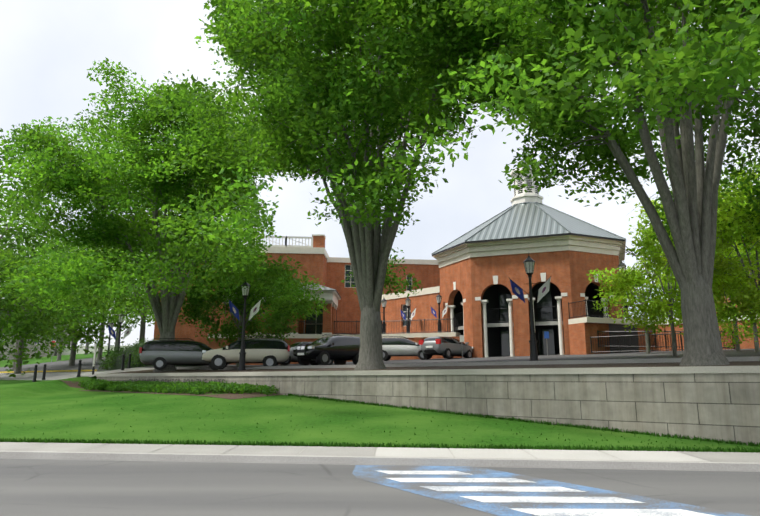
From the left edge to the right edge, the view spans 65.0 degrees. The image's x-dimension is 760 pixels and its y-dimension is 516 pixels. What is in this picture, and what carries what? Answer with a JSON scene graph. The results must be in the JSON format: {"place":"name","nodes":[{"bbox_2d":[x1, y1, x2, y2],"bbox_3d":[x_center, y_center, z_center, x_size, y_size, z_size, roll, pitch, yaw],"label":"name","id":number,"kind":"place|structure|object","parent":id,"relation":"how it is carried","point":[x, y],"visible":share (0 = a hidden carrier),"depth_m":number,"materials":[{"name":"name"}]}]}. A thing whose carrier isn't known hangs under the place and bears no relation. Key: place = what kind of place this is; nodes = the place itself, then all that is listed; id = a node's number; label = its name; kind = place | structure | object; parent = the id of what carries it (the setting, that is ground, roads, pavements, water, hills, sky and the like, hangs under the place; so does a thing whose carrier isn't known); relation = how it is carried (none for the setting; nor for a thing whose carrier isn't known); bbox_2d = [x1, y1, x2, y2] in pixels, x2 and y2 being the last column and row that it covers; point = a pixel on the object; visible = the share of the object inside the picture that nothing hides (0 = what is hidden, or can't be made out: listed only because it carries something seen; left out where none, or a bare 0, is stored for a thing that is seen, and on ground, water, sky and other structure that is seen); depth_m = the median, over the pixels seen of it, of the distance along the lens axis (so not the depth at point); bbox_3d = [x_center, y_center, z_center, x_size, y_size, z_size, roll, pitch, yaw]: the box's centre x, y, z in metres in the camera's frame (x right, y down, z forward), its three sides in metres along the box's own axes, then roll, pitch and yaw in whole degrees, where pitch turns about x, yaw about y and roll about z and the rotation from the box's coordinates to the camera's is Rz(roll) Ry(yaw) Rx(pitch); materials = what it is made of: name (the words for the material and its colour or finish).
{"place":"outdoors","nodes":[
{"label":"outdoors","id":0,"kind":"place"},
{"bbox_2d":[148,0,552,369],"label":"tree","id":1,"kind":"object","parent":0,"point":[284,94],"depth_m":22.24,"materials":[{"name":"green plant"}]},
{"bbox_2d":[0,459,759,515],"bbox_3d":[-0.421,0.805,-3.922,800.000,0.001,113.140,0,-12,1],"label":"road","id":2,"kind":"structure","parent":0,"point":[42,487],"depth_m":8.67,"materials":[{"name":"grey asphalt"}]},
{"bbox_2d":[0,451,759,471],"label":"kerb","id":3,"kind":"structure","parent":2,"relation":"on","point":[527,463],"depth_m":11.13,"materials":[{"name":"grey concrete"}]},
{"bbox_2d":[352,465,749,515],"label":"crosswalk","id":4,"kind":"structure","parent":2,"relation":"on","point":[498,493],"depth_m":8.27,"materials":[{"name":"white paint"}]},
{"bbox_2d":[0,352,759,452],"bbox_3d":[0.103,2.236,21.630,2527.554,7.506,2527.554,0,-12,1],"label":"ground","id":5,"kind":"structure","parent":0,"point":[20,400],"depth_m":16.48,"materials":[{"name":"green plant"}]},
{"bbox_2d":[0,128,75,323],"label":"tree","id":6,"kind":"object","parent":5,"relation":"on","point":[8,235],"depth_m":40.53,"materials":[{"name":"green plant"}]},
{"bbox_2d":[0,238,83,376],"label":"tree","id":7,"kind":"object","parent":5,"relation":"on","point":[45,322],"depth_m":44.17,"materials":[{"name":"green plant"}]},
{"bbox_2d":[0,242,102,373],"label":"tree","id":8,"kind":"object","parent":5,"relation":"on","point":[62,332],"depth_m":50.98,"materials":[{"name":"green plant"}]},
{"bbox_2d":[7,229,109,360],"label":"tree","id":9,"kind":"object","parent":5,"relation":"on","point":[58,356],"depth_m":83.16,"materials":[{"name":"green plant"}]},
{"bbox_2d":[0,323,123,359],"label":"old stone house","id":10,"kind":"structure","parent":5,"relation":"on","point":[66,351],"depth_m":118.21,"materials":[{"name":"grey stone"}]},
{"bbox_2d":[6,353,130,381],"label":"bollards","id":11,"kind":"object","parent":5,"relation":"on","point":[79,369],"visible":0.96,"depth_m":35.81,"materials":[{"name":"black metal"}]},
{"bbox_2d":[0,368,153,379],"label":"walk","id":12,"kind":"structure","parent":5,"relation":"on","point":[49,376],"depth_m":41.93,"materials":[{"name":"concrete"}]},
{"bbox_2d":[92,344,96,374],"bbox_3d":[-17.744,6.280,37.035,0.130,1.900,0.130,-5,-12,22],"label":"marker post","id":13,"kind":"object","parent":12,"relation":"on","point":[94,358],"visible":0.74,"depth_m":37.00,"materials":[{"name":"white metal"}]},
{"bbox_2d":[61,380,282,398],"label":"bed soil","id":14,"kind":"structure","parent":5,"relation":"on","point":[229,395],"depth_m":24.02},
{"bbox_2d":[78,378,278,394],"bbox_3d":[-10.341,5.914,27.633,14.974,0.720,2.781,-9,-15,38],"label":"ground cover","id":15,"kind":"object","parent":14,"relation":"on","point":[199,387],"visible":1,"depth_m":25.39,"materials":[{"name":"green plant"}]},
{"bbox_2d":[0,349,759,372],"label":"parking lot","id":16,"kind":"structure","parent":5,"relation":"on","point":[63,365],"depth_m":35.12,"materials":[{"name":"grey asphalt"}]},
{"bbox_2d":[0,370,96,372],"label":"curb","id":17,"kind":"structure","parent":16,"relation":"on","point":[49,371],"depth_m":48.40,"materials":[{"name":"yellow"}]},
{"bbox_2d":[0,215,110,369],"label":"tree","id":18,"kind":"object","parent":16,"relation":"on","point":[4,228],"depth_m":60.92,"materials":[{"name":"green plant"}]},
{"bbox_2d":[22,261,139,365],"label":"tree","id":19,"kind":"object","parent":16,"relation":"on","point":[82,334],"depth_m":58.65,"materials":[{"name":"green plant"}]},
{"bbox_2d":[60,245,153,360],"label":"tree","id":20,"kind":"object","parent":16,"relation":"on","point":[110,313],"depth_m":68.51,"materials":[{"name":"green plant"}]},
{"bbox_2d":[106,322,113,358],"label":"lamp","id":21,"kind":"object","parent":16,"relation":"on","point":[111,325],"visible":0.42,"depth_m":51.12,"materials":[{"name":"black metal"}]},
{"bbox_2d":[83,248,157,342],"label":"tree","id":22,"kind":"object","parent":16,"relation":"on","point":[138,310],"depth_m":58.58,"materials":[{"name":"green plant"}]},
{"bbox_2d":[108,312,132,351],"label":"lamp","id":23,"kind":"object","parent":16,"relation":"on","point":[126,333],"visible":0.54,"depth_m":45.26,"materials":[{"name":"black metal"}]},
{"bbox_2d":[92,249,149,350],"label":"tree","id":24,"kind":"object","parent":16,"relation":"on","point":[129,318],"depth_m":88.61,"materials":[{"name":"green plant"}]},
{"bbox_2d":[97,335,204,369],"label":"hedge","id":25,"kind":"object","parent":16,"relation":"on","point":[110,355],"visible":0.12,"depth_m":43.23,"materials":[{"name":"green plant"}]},
{"bbox_2d":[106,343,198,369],"bbox_3d":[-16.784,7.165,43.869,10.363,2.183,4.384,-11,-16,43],"label":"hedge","id":26,"kind":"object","parent":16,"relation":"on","point":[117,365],"visible":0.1,"depth_m":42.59,"materials":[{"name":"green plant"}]},
{"bbox_2d":[0,57,328,371],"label":"tree","id":27,"kind":"object","parent":16,"relation":"on","point":[136,171],"depth_m":31.61,"materials":[{"name":"green plant"}]},
{"bbox_2d":[139,338,230,369],"bbox_3d":[-11.119,5.599,34.520,5.140,1.786,2.292,3,-12,-13],"label":"car","id":28,"kind":"object","parent":16,"relation":"on","point":[159,354],"visible":0.73,"depth_m":33.56,"materials":[{"name":"grey paint"}]},
{"bbox_2d":[178,246,307,366],"bbox_3d":[-9.539,3.427,40.405,9.844,8.504,9.611,0,-12,1],"label":"tree","id":29,"kind":"object","parent":16,"relation":"on","point":[199,313],"depth_m":39.02,"materials":[{"name":"green plant"}]},
{"bbox_2d":[202,336,289,369],"bbox_3d":[-7.259,5.188,32.512,4.640,1.748,2.185,2,-12,-11],"label":"car","id":30,"kind":"object","parent":16,"relation":"on","point":[269,351],"visible":0.98,"depth_m":31.78,"materials":[{"name":"beige paint"}]},
{"bbox_2d":[276,342,333,365],"bbox_3d":[-4.606,5.685,35.371,4.790,1.438,2.165,8,-14,-33],"label":"sedan car","id":31,"kind":"object","parent":16,"relation":"on","point":[292,358],"visible":0.15,"depth_m":34.64,"materials":[{"name":"grey paint"}]},
{"bbox_2d":[291,333,359,365],"bbox_3d":[-2.579,5.074,32.939,2.185,1.748,4.640,-11,-16,42],"label":"car","id":32,"kind":"object","parent":16,"relation":"on","point":[338,349],"visible":0.88,"depth_m":32.09,"materials":[{"name":"black paint"}]},
{"bbox_2d":[382,336,432,360],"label":"station wagon","id":33,"kind":"object","parent":16,"relation":"on","point":[401,346],"visible":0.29,"depth_m":40.37,"materials":[{"name":"white paint"}]},
{"bbox_2d":[419,336,473,358],"bbox_3d":[4.525,6.068,40.128,2.136,1.450,4.300,-9,-15,38],"label":"car","id":34,"kind":"object","parent":16,"relation":"on","point":[448,347],"visible":0.94,"depth_m":38.86,"materials":[{"name":"grey paint"}]},
{"bbox_2d":[460,331,548,358],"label":"parking signs","id":35,"kind":"object","parent":16,"relation":"on","point":[546,334],"visible":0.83,"depth_m":38.50,"materials":[{"name":"blue"}]},
{"bbox_2d":[509,252,551,360],"bbox_3d":[6.583,2.104,25.910,1.856,4.810,0.540,-3,-12,16],"label":"lamp","id":36,"kind":"object","parent":16,"relation":"on","point":[529,264],"visible":0.94,"depth_m":25.92,"materials":[{"name":"black metal"}]},
{"bbox_2d":[432,151,664,357],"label":"pavilion","id":37,"kind":"structure","parent":16,"relation":"on","point":[480,265],"depth_m":41.52,"materials":[{"name":"brick"}]},
{"bbox_2d":[618,259,628,317],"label":"street lamp","id":38,"kind":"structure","parent":37,"relation":"attached to","point":[622,264],"depth_m":38.11,"materials":[{"name":"black metal"}]},
{"bbox_2d":[586,231,678,353],"bbox_3d":[14.565,2.032,33.294,5.922,7.280,6.369,0,-12,1],"label":"young tree","id":39,"kind":"object","parent":16,"relation":"on","point":[616,298],"depth_m":33.30,"materials":[{"name":"green plant"}]},
{"bbox_2d":[590,330,734,352],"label":"ramp railings","id":40,"kind":"object","parent":16,"relation":"on","point":[652,346],"visible":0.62,"depth_m":35.49,"materials":[{"name":"black metal"}]},
{"bbox_2d":[628,167,735,293],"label":"tree","id":41,"kind":"object","parent":16,"relation":"on","point":[655,242],"depth_m":60.59,"materials":[{"name":"green plant"}]},
{"bbox_2d":[657,165,759,323],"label":"young tree","id":42,"kind":"object","parent":16,"relation":"on","point":[750,299],"depth_m":21.97,"materials":[{"name":"green plant"}]},
{"bbox_2d":[660,185,759,350],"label":"young tree","id":43,"kind":"object","parent":16,"relation":"on","point":[740,254],"depth_m":31.51,"materials":[{"name":"green plant"}]},
{"bbox_2d":[661,190,759,351],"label":"young tree","id":44,"kind":"object","parent":16,"relation":"on","point":[745,325],"depth_m":28.31,"materials":[{"name":"green plant"}]},
{"bbox_2d":[96,366,759,444],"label":"retaining wall","id":45,"kind":"structure","parent":5,"relation":"on","point":[717,402],"depth_m":16.55,"materials":[{"name":"grey stone"}]},
{"bbox_2d":[129,379,223,382],"bbox_3d":[-10.043,6.003,28.832,8.194,0.280,0.008,-9,-15,38],"label":"wall lettering","id":46,"kind":"object","parent":45,"relation":"attached to","point":[179,379],"depth_m":28.47,"materials":[{"name":"grey"}]},
{"bbox_2d":[109,361,759,373],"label":"sidewalk","id":47,"kind":"structure","parent":5,"relation":"on","point":[732,363],"depth_m":21.25,"materials":[{"name":"grey concrete"}]},
{"bbox_2d":[229,281,261,370],"bbox_3d":[-7.043,3.398,30.861,1.856,4.810,0.540,-2,-12,9],"label":"lamp","id":48,"kind":"object","parent":47,"relation":"on","point":[235,310],"visible":0.94,"depth_m":30.93,"materials":[{"name":"black metal"}]},
{"bbox_2d":[177,356,759,369],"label":"lot kerb","id":49,"kind":"structure","parent":47,"relation":"on","point":[668,360],"depth_m":22.68,"materials":[{"name":"grey concrete"}]},
{"bbox_2d":[592,198,744,355],"bbox_3d":[12.978,0.949,26.637,6.553,7.468,6.040,0,-12,1],"label":"young tree","id":50,"kind":"object","parent":47,"relation":"on","point":[619,287],"depth_m":26.38,"materials":[{"name":"green plant"}]},
{"bbox_2d":[154,232,759,364],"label":"building","id":51,"kind":"structure","parent":5,"relation":"on","point":[343,315],"depth_m":49.36,"materials":[{"name":"brick"}]},
{"bbox_2d":[381,298,386,333],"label":"lamp","id":52,"kind":"object","parent":51,"relation":"on","point":[383,301],"visible":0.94,"depth_m":46.20,"materials":[{"name":"black metal"}]},
{"bbox_2d":[400,297,415,331],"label":"lamp","id":53,"kind":"object","parent":51,"relation":"on","point":[408,302],"visible":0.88,"depth_m":47.06,"materials":[{"name":"black metal"}]},
{"bbox_2d":[430,294,447,332],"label":"lamp","id":54,"kind":"object","parent":51,"relation":"on","point":[438,299],"visible":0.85,"depth_m":45.15,"materials":[{"name":"black metal"}]},
{"bbox_2d":[718,148,759,211],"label":"tree","id":55,"kind":"object","parent":5,"relation":"on","point":[744,154],"visible":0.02,"depth_m":50.71,"materials":[{"name":"green plant"}]},
{"bbox_2d":[720,145,759,245],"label":"tree","id":56,"kind":"object","parent":5,"relation":"on","point":[753,165],"visible":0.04,"depth_m":42.30,"materials":[{"name":"green plant"}]},
{"bbox_2d":[0,442,759,462],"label":"pavement","id":57,"kind":"structure","parent":0,"point":[470,453],"depth_m":11.90,"materials":[{"name":"concrete"}]},
{"bbox_2d":[0,0,759,345],"label":"sky","id":58,"kind":"structure","parent":0,"point":[48,48],"materials":[{"name":"white"}]},
{"bbox_2d":[356,0,759,365],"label":"tree","id":59,"kind":"object","parent":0,"point":[673,57],"depth_m":16.62,"materials":[{"name":"green plant"}]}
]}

